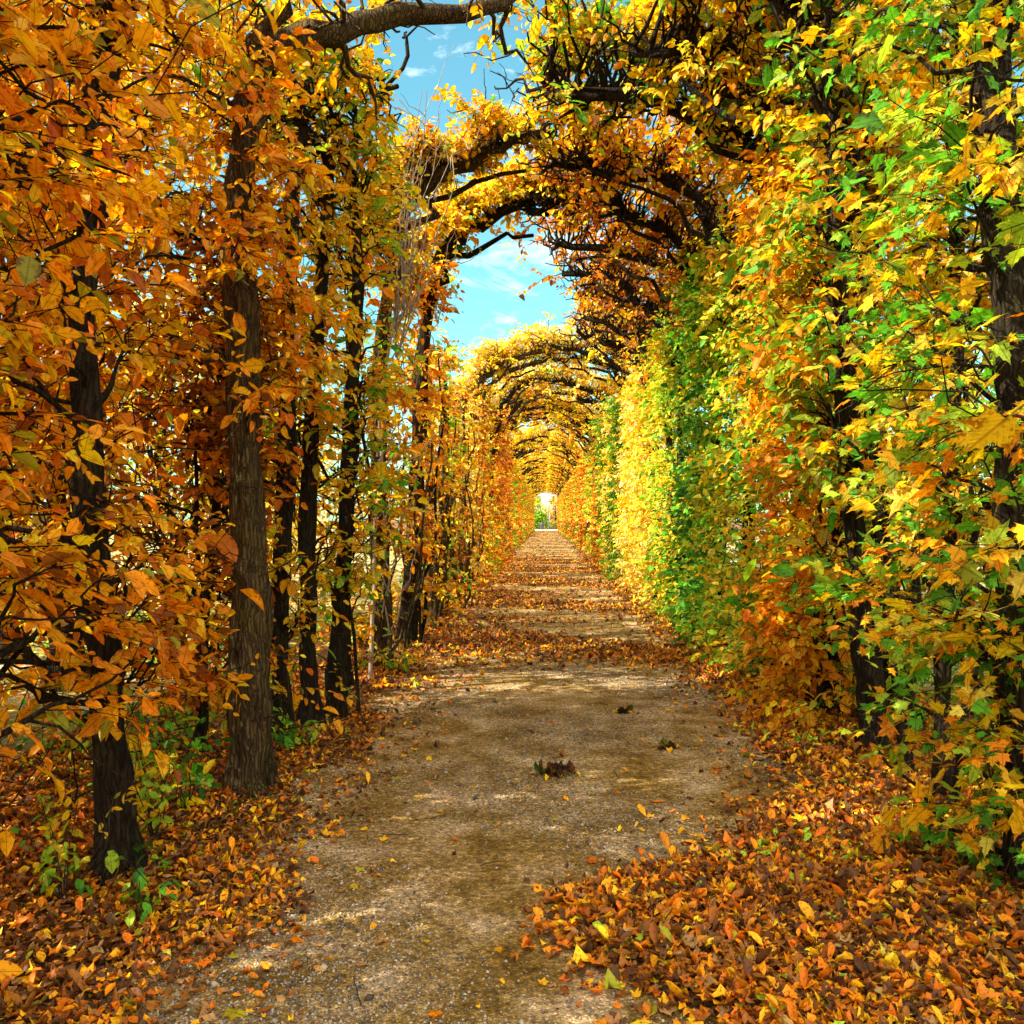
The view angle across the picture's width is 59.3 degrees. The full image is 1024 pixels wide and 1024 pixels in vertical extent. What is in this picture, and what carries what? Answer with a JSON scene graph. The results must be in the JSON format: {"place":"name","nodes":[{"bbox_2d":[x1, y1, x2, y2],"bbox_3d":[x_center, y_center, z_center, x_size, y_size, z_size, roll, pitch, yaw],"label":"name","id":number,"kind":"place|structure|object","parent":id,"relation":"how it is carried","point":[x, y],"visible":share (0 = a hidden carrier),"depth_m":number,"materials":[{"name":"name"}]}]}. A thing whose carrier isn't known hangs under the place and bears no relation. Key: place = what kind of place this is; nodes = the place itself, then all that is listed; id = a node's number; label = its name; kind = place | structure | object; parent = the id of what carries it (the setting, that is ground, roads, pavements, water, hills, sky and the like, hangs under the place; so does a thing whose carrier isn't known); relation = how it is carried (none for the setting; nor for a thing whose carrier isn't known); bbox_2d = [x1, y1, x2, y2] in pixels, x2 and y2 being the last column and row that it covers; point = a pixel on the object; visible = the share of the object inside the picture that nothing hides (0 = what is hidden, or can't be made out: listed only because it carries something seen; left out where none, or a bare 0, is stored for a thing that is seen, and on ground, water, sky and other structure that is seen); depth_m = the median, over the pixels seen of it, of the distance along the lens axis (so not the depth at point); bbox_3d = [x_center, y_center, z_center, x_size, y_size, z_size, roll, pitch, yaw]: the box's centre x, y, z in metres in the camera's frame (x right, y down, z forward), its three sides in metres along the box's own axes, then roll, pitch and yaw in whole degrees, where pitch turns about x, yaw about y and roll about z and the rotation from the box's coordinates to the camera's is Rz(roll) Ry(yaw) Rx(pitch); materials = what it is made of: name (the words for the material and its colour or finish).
{"place":"outdoors","nodes":[
{"label":"outdoors","id":0,"kind":"place"},
{"bbox_2d":[0,530,426,797],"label":"garden ground","id":1,"kind":"structure","parent":0,"point":[29,743],"depth_m":9.06,"materials":[{"name":"plant"}]},
{"bbox_2d":[0,190,85,626],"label":"garden tree","id":2,"kind":"object","parent":1,"relation":"on","point":[75,211],"visible":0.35,"depth_m":3.95,"materials":[{"name":"orange plant"}]},
{"bbox_2d":[0,81,224,664],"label":"garden tree","id":3,"kind":"object","parent":1,"relation":"on","point":[26,654],"depth_m":9.81,"materials":[{"name":"orange plant"}]},
{"bbox_2d":[0,0,227,756],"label":"garden tree","id":4,"kind":"object","parent":1,"relation":"on","point":[24,306],"visible":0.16,"depth_m":5.65,"materials":[{"name":"orange plant"}]},
{"bbox_2d":[0,0,273,692],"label":"garden tree","id":5,"kind":"object","parent":1,"relation":"on","point":[158,34],"visible":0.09,"depth_m":8.08,"materials":[{"name":"orange plant"}]},
{"bbox_2d":[40,151,366,624],"bbox_3d":[-4.803,-1.694,13.161,5.956,7.302,5.045,0,-1,2],"label":"garden tree","id":6,"kind":"object","parent":1,"relation":"on","point":[154,466],"visible":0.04,"depth_m":13.11,"materials":[{"name":"orange plant"}]},
{"bbox_2d":[106,262,367,600],"bbox_3d":[-5.226,-1.525,17.222,5.856,7.357,5.287,0,-1,26],"label":"garden tree","id":7,"kind":"object","parent":1,"relation":"on","point":[266,505],"visible":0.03,"depth_m":17.07,"materials":[{"name":"orange plant"}]},
{"bbox_2d":[177,400,407,578],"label":"garden tree","id":8,"kind":"object","parent":1,"relation":"on","point":[295,529],"visible":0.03,"depth_m":21.92,"materials":[{"name":"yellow plant"}]},
{"bbox_2d":[0,520,1023,1023],"bbox_3d":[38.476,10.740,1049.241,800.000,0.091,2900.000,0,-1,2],"label":"ground","id":9,"kind":"structure","parent":0,"point":[162,910],"depth_m":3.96,"materials":[{"name":"brown plant"}]},
{"bbox_2d":[0,23,103,979],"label":"hornbeam tree","id":10,"kind":"object","parent":9,"relation":"on","point":[9,969],"visible":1,"depth_m":2.35,"materials":[{"name":"orange plant"}]},
{"bbox_2d":[1,785,153,903],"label":"seedling","id":11,"kind":"object","parent":9,"relation":"on","point":[112,861],"visible":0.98,"depth_m":3.66,"materials":[{"name":"green plant"}]},
{"bbox_2d":[0,0,241,808],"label":"hornbeam tree","id":12,"kind":"object","parent":9,"relation":"on","point":[86,249],"visible":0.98,"depth_m":3.02,"materials":[{"name":"orange plant"}]},
{"bbox_2d":[114,841,197,926],"bbox_3d":[-1.468,1.497,3.592,0.269,0.249,0.435,0,-1,-45],"label":"seedling","id":13,"kind":"object","parent":9,"relation":"on","point":[146,907],"visible":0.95,"depth_m":3.61,"materials":[{"name":"green plant"}]},
{"bbox_2d":[0,139,319,784],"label":"hornbeam sapling","id":14,"kind":"object","parent":9,"relation":"on","point":[208,434],"visible":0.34,"depth_m":5.68,"materials":[{"name":"orange plant"}]},
{"bbox_2d":[131,739,193,840],"bbox_3d":[-1.705,1.347,4.317,0.474,0.500,0.357,0,-1,25],"label":"seedling","id":15,"kind":"object","parent":9,"relation":"on","point":[154,794],"visible":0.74,"depth_m":4.33,"materials":[{"name":"green plant"}]},
{"bbox_2d":[0,0,351,905],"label":"hornbeam tree","id":16,"kind":"object","parent":9,"relation":"on","point":[94,508],"visible":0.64,"depth_m":3.99,"materials":[{"name":"orange plant"}]},
{"bbox_2d":[145,716,233,815],"bbox_3d":[-1.749,1.362,4.707,0.464,0.608,0.632,0,-1,2],"label":"seedling","id":17,"kind":"object","parent":9,"relation":"on","point":[197,746],"visible":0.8,"depth_m":4.75,"materials":[{"name":"green plant"}]},
{"bbox_2d":[134,0,391,763],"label":"maple tree","id":18,"kind":"object","parent":9,"relation":"on","point":[285,554],"visible":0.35,"depth_m":6.43,"materials":[{"name":"orange plant"}]},
{"bbox_2d":[151,60,397,727],"bbox_3d":[-1.784,-0.913,6.718,1.724,5.400,1.647,0,-1,2],"label":"maple tree","id":19,"kind":"object","parent":9,"relation":"on","point":[307,530],"visible":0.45,"depth_m":6.77,"materials":[{"name":"orange plant"}]},
{"bbox_2d":[224,771,324,820],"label":"leaf litter","id":20,"kind":"object","parent":9,"relation":"on","point":[293,800],"visible":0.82,"depth_m":4.91,"materials":[{"name":"orange plant"}]},
{"bbox_2d":[271,707,325,749],"bbox_3d":[-1.584,1.486,6.133,0.616,0.281,0.511,0,-1,2],"label":"seedling","id":21,"kind":"object","parent":9,"relation":"on","point":[294,732],"visible":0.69,"depth_m":6.18,"materials":[{"name":"green plant"}]},
{"bbox_2d":[63,0,557,801],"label":"hornbeam tree","id":22,"kind":"object","parent":9,"relation":"on","point":[251,766],"visible":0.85,"depth_m":5.11,"materials":[{"name":"orange plant"}]},
{"bbox_2d":[204,0,432,748],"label":"tree","id":23,"kind":"object","parent":9,"relation":"on","point":[336,674],"visible":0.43,"depth_m":7.10,"materials":[{"name":"orange plant"}]},
{"bbox_2d":[262,190,409,687],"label":"maple tree","id":24,"kind":"object","parent":9,"relation":"on","point":[388,292],"visible":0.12,"depth_m":8.28,"materials":[{"name":"orange plant"}]},
{"bbox_2d":[368,643,423,671],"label":"seedling","id":25,"kind":"object","parent":9,"relation":"on","point":[404,659],"visible":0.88,"depth_m":9.35,"materials":[{"name":"green plant"}]},
{"bbox_2d":[370,322,465,630],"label":"hornbeam tree","id":26,"kind":"object","parent":9,"relation":"on","point":[437,605],"visible":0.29,"depth_m":12.98,"materials":[{"name":"orange plant"}]},
{"bbox_2d":[368,44,482,678],"bbox_3d":[-0.896,-1.448,8.541,1.185,6.247,1.158,0,-1,2],"label":"bare shrub","id":27,"kind":"object","parent":9,"relation":"on","point":[396,316],"visible":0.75,"depth_m":8.61,"materials":[{"name":"brown plant"}]},
{"bbox_2d":[393,335,474,618],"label":"hornbeam tree","id":28,"kind":"object","parent":9,"relation":"on","point":[453,458],"visible":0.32,"depth_m":14.54,"materials":[{"name":"yellow plant"}]},
{"bbox_2d":[408,368,478,609],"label":"hornbeam tree","id":29,"kind":"object","parent":9,"relation":"on","point":[457,554],"visible":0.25,"depth_m":16.34,"materials":[{"name":"orange plant"}]},
{"bbox_2d":[292,74,601,665],"bbox_3d":[-0.650,-1.452,9.552,3.230,6.445,2.126,0,-1,2],"label":"hornbeam tree","id":30,"kind":"object","parent":9,"relation":"on","point":[486,148],"visible":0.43,"depth_m":9.46,"materials":[{"name":"orange plant"}]},
{"bbox_2d":[355,270,443,636],"bbox_3d":[-1.185,-0.641,9.313,0.970,3.852,0.597,0,-1,2],"label":"dead vine","id":31,"kind":"object","parent":30,"relation":"attached to","point":[383,579],"visible":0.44,"depth_m":9.27,"materials":[{"name":"brown wood"}]},
{"bbox_2d":[436,387,485,590],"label":"hornbeam tree","id":32,"kind":"object","parent":9,"relation":"on","point":[476,548],"visible":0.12,"depth_m":19.62,"materials":[{"name":"orange plant"}]},
{"bbox_2d":[434,381,488,599],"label":"hornbeam tree","id":33,"kind":"object","parent":9,"relation":"on","point":[472,563],"visible":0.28,"depth_m":17.81,"materials":[{"name":"orange plant"}]},
{"bbox_2d":[361,145,585,645],"bbox_3d":[-0.484,-1.380,11.465,3.007,6.317,2.267,0,-1,2],"label":"hornbeam tree","id":34,"kind":"object","parent":9,"relation":"on","point":[500,199],"visible":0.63,"depth_m":11.44,"materials":[{"name":"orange plant"}]},
{"bbox_2d":[456,422,502,577],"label":"hornbeam tree","id":35,"kind":"object","parent":9,"relation":"on","point":[491,560],"visible":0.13,"depth_m":24.53,"materials":[{"name":"orange plant"}]},
{"bbox_2d":[0,587,989,829],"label":"leaf litter","id":36,"kind":"object","parent":9,"relation":"on","point":[320,648],"visible":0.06,"depth_m":8.56,"materials":[{"name":"plant"}]},
{"bbox_2d":[482,432,507,569],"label":"hornbeam tree","id":37,"kind":"object","parent":9,"relation":"on","point":[502,563],"visible":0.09,"depth_m":27.75,"materials":[{"name":"orange plant"}]},
{"bbox_2d":[0,608,995,791],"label":"ground cover","id":38,"kind":"object","parent":9,"relation":"on","point":[212,716],"visible":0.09,"depth_m":6.43,"materials":[{"name":"green plant"}]},
{"bbox_2d":[436,321,565,587],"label":"hornbeam tree","id":39,"kind":"object","parent":9,"relation":"on","point":[496,358],"visible":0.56,"depth_m":21.44,"materials":[{"name":"yellow plant"}]},
{"bbox_2d":[453,335,567,577],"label":"hornbeam tree","id":40,"kind":"object","parent":9,"relation":"on","point":[514,368],"visible":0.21,"depth_m":22.85,"materials":[{"name":"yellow plant"}]},
{"bbox_2d":[513,470,525,543],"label":"hornbeam tree","id":41,"kind":"object","parent":9,"relation":"on","point":[519,492],"visible":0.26,"depth_m":56.48,"materials":[{"name":"orange plant"}]},
{"bbox_2d":[482,363,561,573],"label":"hornbeam tree","id":42,"kind":"object","parent":9,"relation":"on","point":[516,384],"visible":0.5,"depth_m":25.78,"materials":[{"name":"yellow plant"}]},
{"bbox_2d":[487,379,560,568],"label":"hornbeam tree","id":43,"kind":"object","parent":9,"relation":"on","point":[514,407],"visible":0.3,"depth_m":29.29,"materials":[{"name":"orange plant"}]},
{"bbox_2d":[510,430,548,547],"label":"hornbeam tree","id":44,"kind":"object","parent":9,"relation":"on","point":[517,464],"visible":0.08,"depth_m":48.58,"materials":[{"name":"yellow plant"}]},
{"bbox_2d":[502,409,557,544],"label":"hornbeam tree","id":45,"kind":"object","parent":9,"relation":"on","point":[536,422],"visible":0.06,"depth_m":35.60,"materials":[{"name":"yellow plant"}]},
{"bbox_2d":[507,420,553,546],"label":"hornbeam tree","id":46,"kind":"object","parent":9,"relation":"on","point":[520,444],"visible":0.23,"depth_m":43.83,"materials":[{"name":"yellow plant"}]},
{"bbox_2d":[500,387,560,560],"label":"hornbeam tree","id":47,"kind":"object","parent":9,"relation":"on","point":[531,408],"visible":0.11,"depth_m":32.11,"materials":[{"name":"orange plant"}]},
{"bbox_2d":[508,426,552,542],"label":"hornbeam tree","id":48,"kind":"object","parent":9,"relation":"on","point":[537,440],"visible":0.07,"depth_m":45.77,"materials":[{"name":"yellow plant"}]},
{"bbox_2d":[517,450,549,540],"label":"hornbeam tree","id":49,"kind":"object","parent":9,"relation":"on","point":[533,455],"visible":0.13,"depth_m":59.63,"materials":[{"name":"yellow plant"}]},
{"bbox_2d":[512,435,554,547],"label":"hornbeam tree","id":50,"kind":"object","parent":9,"relation":"on","point":[525,458],"visible":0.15,"depth_m":51.66,"materials":[{"name":"orange plant"}]},
{"bbox_2d":[508,397,558,440],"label":"hornbeam tree","id":51,"kind":"object","parent":9,"relation":"on","point":[533,413],"visible":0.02,"depth_m":34.22,"materials":[{"name":"yellow plant"}]},
{"bbox_2d":[520,459,546,540],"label":"hornbeam tree","id":52,"kind":"object","parent":9,"relation":"on","point":[523,478],"visible":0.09,"depth_m":64.32,"materials":[{"name":"orange plant"}]},
{"bbox_2d":[534,491,557,526],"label":"pale building","id":53,"kind":"structure","parent":9,"relation":"on","point":[544,496],"depth_m":189.88,"materials":[{"name":"paint"}]},
{"bbox_2d":[542,495,558,528],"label":"garden tree","id":54,"kind":"object","parent":9,"relation":"on","point":[554,514],"visible":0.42,"depth_m":159.36,"materials":[{"name":"yellow plant"}]},
{"bbox_2d":[536,456,575,541],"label":"hornbeam tree","id":55,"kind":"object","parent":9,"relation":"on","point":[570,490],"visible":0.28,"depth_m":64.03,"materials":[{"name":"yellow plant"}]},
{"bbox_2d":[532,431,587,548],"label":"hornbeam tree","id":56,"kind":"object","parent":9,"relation":"on","point":[556,439],"visible":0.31,"depth_m":48.22,"materials":[{"name":"yellow plant"}]},
{"bbox_2d":[529,413,598,556],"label":"hornbeam tree","id":57,"kind":"object","parent":9,"relation":"on","point":[577,434],"visible":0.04,"depth_m":37.52,"materials":[{"name":"yellow plant"}]},
{"bbox_2d":[543,441,585,545],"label":"hornbeam tree","id":58,"kind":"object","parent":9,"relation":"on","point":[565,458],"visible":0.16,"depth_m":52.07,"materials":[{"name":"yellow plant"}]},
{"bbox_2d":[542,419,595,553],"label":"hornbeam tree","id":59,"kind":"object","parent":9,"relation":"on","point":[586,484],"visible":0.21,"depth_m":40.27,"materials":[{"name":"yellow plant"}]},
{"bbox_2d":[537,387,606,563],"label":"hornbeam tree","id":60,"kind":"object","parent":9,"relation":"on","point":[570,409],"visible":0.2,"depth_m":32.24,"materials":[{"name":"yellow plant"}]},
{"bbox_2d":[568,469,577,541],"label":"hornbeam tree","id":61,"kind":"object","parent":9,"relation":"on","point":[572,484],"visible":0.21,"depth_m":59.64,"materials":[{"name":"orange plant"}]},
{"bbox_2d":[545,397,601,559],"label":"hornbeam tree","id":62,"kind":"object","parent":9,"relation":"on","point":[560,418],"visible":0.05,"depth_m":33.91,"materials":[{"name":"yellow plant"}]},
{"bbox_2d":[546,397,601,555],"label":"hornbeam tree","id":63,"kind":"object","parent":9,"relation":"on","point":[575,430],"visible":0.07,"depth_m":36.13,"materials":[{"name":"yellow plant"}]},
{"bbox_2d":[535,363,625,573],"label":"hornbeam tree","id":64,"kind":"object","parent":9,"relation":"on","point":[587,388],"visible":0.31,"depth_m":25.85,"materials":[{"name":"yellow plant"}]},
{"bbox_2d":[573,450,591,552],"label":"hornbeam tree","id":65,"kind":"object","parent":9,"relation":"on","point":[580,472],"visible":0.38,"depth_m":43.76,"materials":[{"name":"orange plant"}]},
{"bbox_2d":[528,376,648,568],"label":"hornbeam tree","id":66,"kind":"object","parent":9,"relation":"on","point":[581,394],"visible":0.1,"depth_m":28.71,"materials":[{"name":"yellow plant"}]},
{"bbox_2d":[530,312,675,588],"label":"hornbeam tree","id":67,"kind":"object","parent":9,"relation":"on","point":[573,347],"visible":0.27,"depth_m":20.98,"materials":[{"name":"yellow plant"}]},
{"bbox_2d":[587,413,623,568],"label":"hornbeam tree","id":68,"kind":"object","parent":9,"relation":"on","point":[598,447],"visible":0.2,"depth_m":27.48,"materials":[{"name":"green plant"}]},
{"bbox_2d":[534,325,677,580],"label":"hornbeam tree","id":69,"kind":"object","parent":9,"relation":"on","point":[561,359],"visible":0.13,"depth_m":22.18,"materials":[{"name":"yellow plant"}]},
{"bbox_2d":[554,299,691,593],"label":"hornbeam tree","id":70,"kind":"object","parent":9,"relation":"on","point":[603,339],"visible":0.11,"depth_m":19.15,"materials":[{"name":"yellow plant"}]},
{"bbox_2d":[598,395,647,581],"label":"hornbeam tree","id":71,"kind":"object","parent":9,"relation":"on","point":[614,423],"visible":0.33,"depth_m":23.85,"materials":[{"name":"green plant"}]},
{"bbox_2d":[517,216,734,617],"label":"hornbeam tree","id":72,"kind":"object","parent":9,"relation":"on","point":[653,312],"visible":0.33,"depth_m":14.45,"materials":[{"name":"yellow plant"}]},
{"bbox_2d":[556,237,708,612],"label":"hornbeam tree","id":73,"kind":"object","parent":9,"relation":"on","point":[638,331],"visible":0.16,"depth_m":15.99,"materials":[{"name":"yellow plant"}]},
{"bbox_2d":[497,121,770,644],"bbox_3d":[1.786,-1.563,11.376,4.025,6.879,2.289,0,-1,2],"label":"hornbeam tree","id":74,"kind":"object","parent":9,"relation":"on","point":[615,205],"visible":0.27,"depth_m":11.24,"materials":[{"name":"green plant"}]},
{"bbox_2d":[563,265,704,602],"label":"hornbeam tree","id":75,"kind":"object","parent":9,"relation":"on","point":[591,318],"visible":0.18,"depth_m":17.46,"materials":[{"name":"yellow plant"}]},
{"bbox_2d":[527,165,765,630],"bbox_3d":[2.153,-1.526,12.988,4.152,7.121,1.816,0,-1,2],"label":"hornbeam tree","id":76,"kind":"object","parent":9,"relation":"on","point":[587,246],"visible":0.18,"depth_m":12.98,"materials":[{"name":"green plant"}]},
{"bbox_2d":[509,74,853,663],"bbox_3d":[1.872,-1.577,10.162,3.871,7.002,2.240,0,-1,2],"label":"hornbeam tree","id":77,"kind":"object","parent":9,"relation":"on","point":[678,183],"visible":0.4,"depth_m":10.04,"materials":[{"name":"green plant"}]},
{"bbox_2d":[490,0,923,697],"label":"hornbeam tree","id":78,"kind":"object","parent":9,"relation":"on","point":[560,56],"visible":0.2,"depth_m":8.42,"materials":[{"name":"yellow plant"}]},
{"bbox_2d":[576,0,944,730],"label":"hornbeam tree","id":79,"kind":"object","parent":9,"relation":"on","point":[678,28],"visible":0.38,"depth_m":7.24,"materials":[{"name":"orange plant"}]},
{"bbox_2d":[741,721,823,755],"bbox_3d":[1.847,1.563,6.180,0.485,0.247,0.421,0,-1,2],"label":"seedling","id":80,"kind":"object","parent":9,"relation":"on","point":[806,736],"visible":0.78,"depth_m":6.13,"materials":[{"name":"orange plant"}]},
{"bbox_2d":[643,0,1019,747],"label":"hornbeam tree","id":81,"kind":"object","parent":9,"relation":"on","point":[801,16],"visible":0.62,"depth_m":6.11,"materials":[{"name":"yellow plant"}]},
{"bbox_2d":[735,0,992,724],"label":"hornbeam tree","id":82,"kind":"object","parent":9,"relation":"on","point":[783,136],"visible":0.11,"depth_m":6.71,"materials":[{"name":"orange plant"}]},
{"bbox_2d":[771,0,1023,890],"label":"maple tree","id":83,"kind":"object","parent":9,"relation":"on","point":[952,629],"visible":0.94,"depth_m":3.71,"materials":[{"name":"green plant"}]},
{"bbox_2d":[947,640,1023,911],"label":"ivy","id":84,"kind":"object","parent":83,"relation":"attached to","point":[995,835],"visible":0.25,"depth_m":3.62,"materials":[{"name":"green plant"}]},
{"bbox_2d":[796,0,1023,805],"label":"maple tree","id":85,"kind":"object","parent":9,"relation":"on","point":[957,234],"visible":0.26,"depth_m":4.74,"materials":[{"name":"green plant"}]},
{"bbox_2d":[845,0,1023,860],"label":"maple tree","id":86,"kind":"object","parent":9,"relation":"on","point":[989,425],"visible":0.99,"depth_m":2.87,"materials":[{"name":"yellow plant"}]},
{"bbox_2d":[909,824,1002,879],"bbox_3d":[1.980,1.502,3.822,0.592,0.340,0.374,0,-1,11],"label":"seedling","id":87,"kind":"object","parent":9,"relation":"on","point":[923,828],"visible":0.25,"depth_m":3.81,"materials":[{"name":"orange plant"}]},
{"bbox_2d":[1,0,1023,520],"label":"sky","id":88,"kind":"structure","parent":0,"point":[492,281],"materials":[{"name":"blue"}]},
{"bbox_2d":[78,531,985,1023],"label":"path","id":89,"kind":"structure","parent":0,"point":[495,893],"depth_m":4.65,"materials":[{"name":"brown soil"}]},
{"bbox_2d":[210,1006,248,1022],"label":"fallen leaf","id":90,"kind":"object","parent":89,"relation":"on","point":[232,1014],"visible":1,"depth_m":2.93,"materials":[{"name":"yellow plant"}]},
{"bbox_2d":[0,637,1023,1023],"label":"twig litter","id":91,"kind":"object","parent":89,"relation":"on","point":[418,819],"visible":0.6,"depth_m":4.50,"materials":[{"name":"brown plant"}]},
{"bbox_2d":[530,759,580,779],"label":"leaf clump","id":92,"kind":"object","parent":89,"relation":"on","point":[557,769],"visible":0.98,"depth_m":5.66,"materials":[{"name":"brown plant"}]},
{"bbox_2d":[657,737,681,751],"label":"leaf clump","id":93,"kind":"object","parent":89,"relation":"on","point":[669,745],"visible":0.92,"depth_m":6.31,"materials":[{"name":"brown plant"}]},
{"bbox_2d":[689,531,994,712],"bbox_3d":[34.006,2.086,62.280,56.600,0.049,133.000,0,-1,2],"label":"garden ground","id":94,"kind":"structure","parent":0,"point":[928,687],"depth_m":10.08,"materials":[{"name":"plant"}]},
{"bbox_2d":[857,223,996,593],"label":"garden tree","id":95,"kind":"object","parent":94,"relation":"on","point":[979,372],"visible":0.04,"depth_m":12.48,"materials":[{"name":"green plant"}]},
{"bbox_2d":[962,120,1022,586],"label":"garden tree","id":96,"kind":"object","parent":94,"relation":"on","point":[991,386],"visible":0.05,"depth_m":9.38,"materials":[{"name":"green plant"}]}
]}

